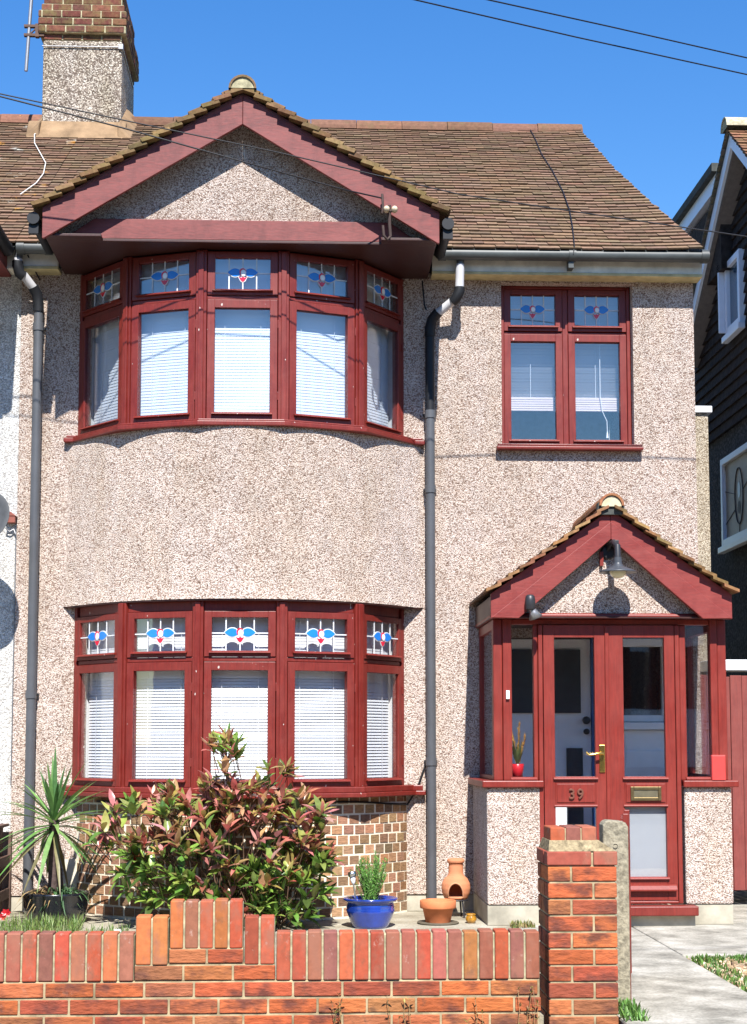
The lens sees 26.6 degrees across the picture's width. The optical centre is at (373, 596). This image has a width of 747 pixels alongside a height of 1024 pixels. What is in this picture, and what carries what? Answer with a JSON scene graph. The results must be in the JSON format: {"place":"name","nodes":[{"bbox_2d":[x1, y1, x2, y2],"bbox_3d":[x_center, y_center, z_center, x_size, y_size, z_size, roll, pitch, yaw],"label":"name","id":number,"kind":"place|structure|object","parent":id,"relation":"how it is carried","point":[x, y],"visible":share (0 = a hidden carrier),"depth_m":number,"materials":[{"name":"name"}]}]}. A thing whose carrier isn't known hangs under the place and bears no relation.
{"place":"outdoors","nodes":[
{"label":"outdoors","id":0,"kind":"place"},
{"bbox_2d":[0,114,77,831],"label":"adjoining house","id":1,"kind":"structure","parent":0,"point":[22,163],"depth_m":12.12,"materials":[{"name":"paint"}]},
{"bbox_2d":[0,494,9,532],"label":"satellite dish","id":2,"kind":"object","parent":1,"relation":"attached to","point":[4,512],"visible":1,"depth_m":11.43,"materials":[{"name":"grey metal"}]},
{"bbox_2d":[0,911,544,1023],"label":"garden paving","id":3,"kind":"structure","parent":0,"point":[405,920],"depth_m":11.02,"materials":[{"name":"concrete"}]},
{"bbox_2d":[0,909,9,924],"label":"red flowers","id":4,"kind":"object","parent":3,"relation":"on","point":[4,912],"visible":0.83,"depth_m":10.82,"materials":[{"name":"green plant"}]},
{"bbox_2d":[0,823,11,913],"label":"brown board fence","id":5,"kind":"object","parent":3,"relation":"on","point":[5,892],"visible":0.88,"depth_m":11.69,"materials":[{"name":"brown wood"}]},
{"bbox_2d":[0,910,87,932],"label":"grass","id":6,"kind":"structure","parent":3,"relation":"on","point":[30,923],"depth_m":10.62,"materials":[{"name":"green plant"}]},
{"bbox_2d":[22,889,89,924],"bbox_3d":[-2.238,2.188,11.142,0.472,0.215,0.472,0,-5,-2],"label":"black plant pot","id":7,"kind":"object","parent":3,"relation":"on","point":[73,902],"visible":0.62,"depth_m":10.96,"materials":[{"name":"plastic"}]},
{"bbox_2d":[10,884,105,917],"bbox_3d":[-2.210,2.143,11.071,0.678,0.258,0.452,0,-5,-2],"label":"underplanting","id":8,"kind":"object","parent":7,"relation":"in","point":[63,890],"visible":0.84,"depth_m":11.03,"materials":[{"name":"green plant"}]},
{"bbox_2d":[0,746,124,893],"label":"cordyline","id":9,"kind":"object","parent":7,"relation":"in","point":[50,845],"visible":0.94,"depth_m":11.10,"materials":[{"name":"green plant"}]},
{"bbox_2d":[41,921,129,932],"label":"grass","id":10,"kind":"structure","parent":3,"relation":"on","point":[77,929],"depth_m":10.52,"materials":[{"name":"green plant"}]},
{"bbox_2d":[79,723,344,929],"bbox_3d":[-1.097,1.594,10.852,1.822,1.465,1.004,0,-5,-2],"label":"photinia bush","id":11,"kind":"object","parent":3,"relation":"on","point":[207,809],"visible":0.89,"depth_m":10.74,"materials":[{"name":"green plant"}]},
{"bbox_2d":[11,0,711,921],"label":"semi detached house","id":12,"kind":"structure","parent":3,"relation":"on","point":[309,472],"depth_m":11.86,"materials":[{"name":"concrete"}]},
{"bbox_2d":[5,511,16,783],"bbox_3d":[-2.743,0.381,11.883,0.087,2.049,0.075,0,-5,-2],"label":"cable","id":13,"kind":"object","parent":12,"relation":"attached to","point":[12,518],"visible":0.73,"depth_m":11.94,"materials":[{"name":"grey plastic"}]},
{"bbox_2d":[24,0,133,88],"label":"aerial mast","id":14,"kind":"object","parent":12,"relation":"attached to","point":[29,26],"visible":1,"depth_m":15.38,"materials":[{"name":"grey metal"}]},
{"bbox_2d":[61,601,425,798],"bbox_3d":[-0.972,0.763,11.679,2.750,1.414,0.967,0,-5,-2],"label":"bay window","id":15,"kind":"structure","parent":12,"relation":"in","point":[223,655],"depth_m":11.44,"materials":[{"name":"brown wood"}]},
{"bbox_2d":[63,249,424,445],"bbox_3d":[-0.972,-1.842,11.919,2.750,1.313,0.967,0,-5,-2],"label":"bay window","id":16,"kind":"structure","parent":12,"relation":"in","point":[215,297],"depth_m":11.68,"materials":[{"name":"brown wood"}]},
{"bbox_2d":[381,194,397,240],"bbox_3d":[0.113,-2.704,11.278,0.120,0.341,0.087,0,-5,-2],"label":"insulator bracket","id":17,"kind":"object","parent":12,"relation":"attached to","point":[388,209],"visible":1,"depth_m":11.28,"materials":[{"name":"metal"}]},
{"bbox_2d":[0,96,381,198],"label":"overhead wire","id":18,"kind":"object","parent":17,"relation":"attached to","point":[190,147],"visible":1,"depth_m":10.89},
{"bbox_2d":[0,93,746,236],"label":"overhead wire","id":19,"kind":"object","parent":17,"relation":"attached to","point":[367,172],"visible":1,"depth_m":10.87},
{"bbox_2d":[511,639,591,825],"bbox_3d":[1.289,1.280,12.025,0.745,1.915,0.097,0,-5,-2],"label":"front door","id":20,"kind":"structure","parent":12,"relation":"in","point":[572,680],"depth_m":12.06,"materials":[{"name":"blue paint"}]},
{"bbox_2d":[496,286,643,451],"bbox_3d":[1.508,-1.777,12.373,1.134,1.324,0.318,0,-5,-2],"label":"bedroom window","id":21,"kind":"structure","parent":12,"relation":"in","point":[547,361],"depth_m":12.43,"materials":[{"name":"brown wood"}]},
{"bbox_2d":[468,493,739,925],"bbox_3d":[1.639,0.821,11.473,1.801,2.998,1.159,0,-5,-2],"label":"porch","id":22,"kind":"object","parent":12,"relation":"attached to","point":[668,593],"visible":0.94,"depth_m":11.07,"materials":[{"name":"wood"}]},
{"bbox_2d":[512,721,525,776],"bbox_3d":[1.021,1.079,11.197,0.101,0.413,0.096,-4,-7,37],"label":"vase of stems","id":23,"kind":"object","parent":22,"relation":"on","point":[517,769],"visible":0.91,"depth_m":11.18,"materials":[{"name":"red ceramic"}]},
{"bbox_2d":[525,594,543,620],"bbox_3d":[1.122,0.081,11.016,0.117,0.183,0.198,-1,-5,13],"label":"security camera","id":24,"kind":"object","parent":22,"relation":"attached to","point":[530,606],"visible":1,"depth_m":10.94,"materials":[{"name":"black metal"}]},
{"bbox_2d":[542,625,606,839],"bbox_3d":[1.416,1.154,11.051,0.446,1.916,0.109,0,-5,-2],"label":"porch door","id":25,"kind":"structure","parent":22,"relation":"in","point":[560,791],"depth_m":11.07,"materials":[{"name":"brown wood"}]},
{"bbox_2d":[599,539,636,577],"bbox_3d":[1.691,-0.262,10.997,0.268,0.281,0.340,0,-5,-2],"label":"wall lantern","id":26,"kind":"object","parent":22,"relation":"attached to","point":[618,569],"depth_m":10.95,"materials":[{"name":"grey metal"}]},
{"bbox_2d":[604,625,677,899],"bbox_3d":[1.873,1.157,11.081,0.494,1.916,0.087,0,-5,-2],"label":"porch door","id":27,"kind":"structure","parent":22,"relation":"in","point":[651,801],"depth_m":11.07,"materials":[{"name":"brown wood"}]},
{"bbox_2d":[623,639,664,775],"bbox_3d":[1.999,1.281,12.048,0.575,1.923,0.120,0,-5,-2],"label":"hall window","id":28,"kind":"structure","parent":12,"relation":"in","point":[643,734],"depth_m":12.06,"materials":[{"name":"glass"}]},
{"bbox_2d":[343,895,397,928],"bbox_3d":[-0.021,2.167,10.856,0.376,0.204,0.376,0,-5,-2],"label":"blue plant pot","id":29,"kind":"object","parent":3,"relation":"on","point":[370,914],"visible":0.97,"depth_m":10.73,"materials":[{"name":"ceramic"}]},
{"bbox_2d":[348,871,356,898],"bbox_3d":[-0.145,1.994,10.800,0.059,0.239,0.056,-2,-6,25],"label":"solar stake light","id":30,"kind":"object","parent":29,"relation":"in","point":[351,874],"visible":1,"depth_m":10.79,"materials":[{"name":"metal"}]},
{"bbox_2d":[349,850,386,899],"bbox_3d":[-0.012,1.918,10.889,0.253,0.349,0.241,-3,-6,31],"label":"rosemary plant","id":31,"kind":"object","parent":29,"relation":"on","point":[367,880],"visible":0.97,"depth_m":10.85,"materials":[{"name":"green plant"}]},
{"bbox_2d":[417,920,458,925],"bbox_3d":[0.452,2.282,11.076,0.296,0.012,0.296,0,-5,-2],"label":"pot saucer","id":32,"kind":"object","parent":3,"relation":"on","point":[423,922],"visible":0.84,"depth_m":10.97,"materials":[{"name":"grey ceramic"}]},
{"bbox_2d":[420,898,455,922],"bbox_3d":[0.452,2.208,11.083,0.254,0.163,0.254,0,-5,-2],"label":"terracotta pot","id":33,"kind":"object","parent":32,"relation":"on","point":[437,910],"visible":0.98,"depth_m":11.00,"materials":[{"name":"orange ceramic"}]},
{"bbox_2d":[441,858,469,917],"bbox_3d":[0.600,2.121,11.529,0.213,0.421,0.214,0,-5,-2],"label":"chiminea","id":34,"kind":"object","parent":3,"relation":"on","point":[455,884],"visible":0.97,"depth_m":11.49,"materials":[{"name":"ceramic"}]},
{"bbox_2d":[465,913,476,923],"bbox_3d":[0.684,2.258,11.099,0.080,0.066,0.080,0,-5,-2],"label":"amber jar","id":35,"kind":"object","parent":3,"relation":"on","point":[470,918],"visible":1,"depth_m":11.07,"materials":[{"name":"glass"}]},
{"bbox_2d":[508,919,534,927],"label":"weeds","id":36,"kind":"object","parent":3,"relation":"on","point":[524,924],"visible":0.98,"depth_m":10.82,"materials":[{"name":"green plant"}]},
{"bbox_2d":[0,0,746,218],"label":"sky","id":37,"kind":"structure","parent":0,"point":[657,120],"materials":[{"name":"blue"}]},
{"bbox_2d":[415,0,746,74],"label":"overhead wire","id":38,"kind":"object","parent":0,"point":[578,37],"visible":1,"depth_m":6.06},
{"bbox_2d":[488,0,746,57],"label":"overhead wire","id":39,"kind":"object","parent":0,"point":[615,28],"visible":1,"depth_m":6.08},
{"bbox_2d":[520,925,746,1023],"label":"path","id":40,"kind":"structure","parent":0,"point":[669,986],"depth_m":8.06,"materials":[{"name":"concrete"}]},
{"bbox_2d":[599,819,630,1005],"bbox_3d":[1.168,1.648,7.645,0.124,1.129,0.114,0,-5,-2],"label":"concrete gate post","id":41,"kind":"object","parent":40,"relation":"on","point":[613,834],"visible":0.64,"depth_m":7.61,"materials":[{"name":"grey concrete"}]},
{"bbox_2d":[620,810,631,1001],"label":"garden gate","id":42,"kind":"structure","parent":41,"relation":"attached to","point":[625,816],"depth_m":7.77,"materials":[{"name":"brown metal"}]},
{"bbox_2d":[618,997,650,1021],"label":"weeds","id":43,"kind":"object","parent":40,"relation":"on","point":[633,1011],"visible":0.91,"depth_m":7.28,"materials":[{"name":"green plant"}]},
{"bbox_2d":[631,871,746,959],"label":"porch paving","id":44,"kind":"structure","parent":0,"point":[690,941],"depth_m":10.39,"materials":[{"name":"concrete"}]},
{"bbox_2d":[700,675,746,889],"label":"red board fence","id":45,"kind":"object","parent":44,"relation":"on","point":[736,690],"visible":0.39,"depth_m":12.37,"materials":[{"name":"red wood"}]},
{"bbox_2d":[687,957,746,988],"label":"gravel","id":46,"kind":"structure","parent":0,"point":[732,964],"depth_m":9.07,"materials":[{"name":"beige gravel"}]},
{"bbox_2d":[710,755,725,779],"bbox_3d":[2.413,1.198,11.081,0.098,0.176,0.045,0,-5,-2],"label":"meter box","id":47,"kind":"object","parent":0,"point":[717,767],"visible":1,"depth_m":11.06,"materials":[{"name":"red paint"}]},
{"label":"ground","id":48,"kind":"structure","parent":0,"visible":0},
{"bbox_2d":[0,898,540,1023],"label":"front garden wall","id":49,"kind":"structure","parent":48,"relation":"on","point":[198,961],"depth_m":7.21,"materials":[{"name":"rustic red brick"},{"name":"mortar"},{"name":"smooth red brick"}]},
{"bbox_2d":[331,986,539,1023],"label":"dry weeds","id":50,"kind":"object","parent":48,"relation":"on","point":[531,991],"visible":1,"depth_m":7.19,"materials":[{"name":"brown plant"}]},
{"bbox_2d":[537,825,618,1023],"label":"brick gate pier","id":51,"kind":"structure","parent":48,"relation":"on","point":[577,906],"depth_m":7.26,"materials":[{"name":"brick"}]},
{"bbox_2d":[672,117,746,826],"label":"neighbouring house","id":52,"kind":"structure","parent":48,"relation":"on","point":[716,200],"depth_m":16.59,"materials":[{"name":"wood"}]},
{"bbox_2d":[717,248,745,343],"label":"casement window","id":53,"kind":"structure","parent":52,"relation":"in","point":[731,308],"depth_m":16.46,"materials":[{"name":"white plastic"}]},
{"bbox_2d":[718,442,746,553],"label":"stair window","id":54,"kind":"structure","parent":52,"relation":"in","point":[733,467],"depth_m":16.35,"materials":[{"name":"white plastic"}]},
{"bbox_2d":[723,962,746,977],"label":"gravel bed","id":55,"kind":"object","parent":48,"relation":"on","point":[738,964],"depth_m":9.24,"materials":[{"name":"beige gravel"}]},
{"bbox_2d":[686,954,746,991],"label":"weeds","id":56,"kind":"object","parent":55,"relation":"on","point":[717,969],"visible":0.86,"depth_m":8.85,"materials":[{"name":"green plant"}]},
{"bbox_2d":[691,952,746,963],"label":"weeds","id":57,"kind":"object","parent":55,"relation":"on","point":[736,957],"visible":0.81,"depth_m":9.38,"materials":[{"name":"green plant"}]}
]}

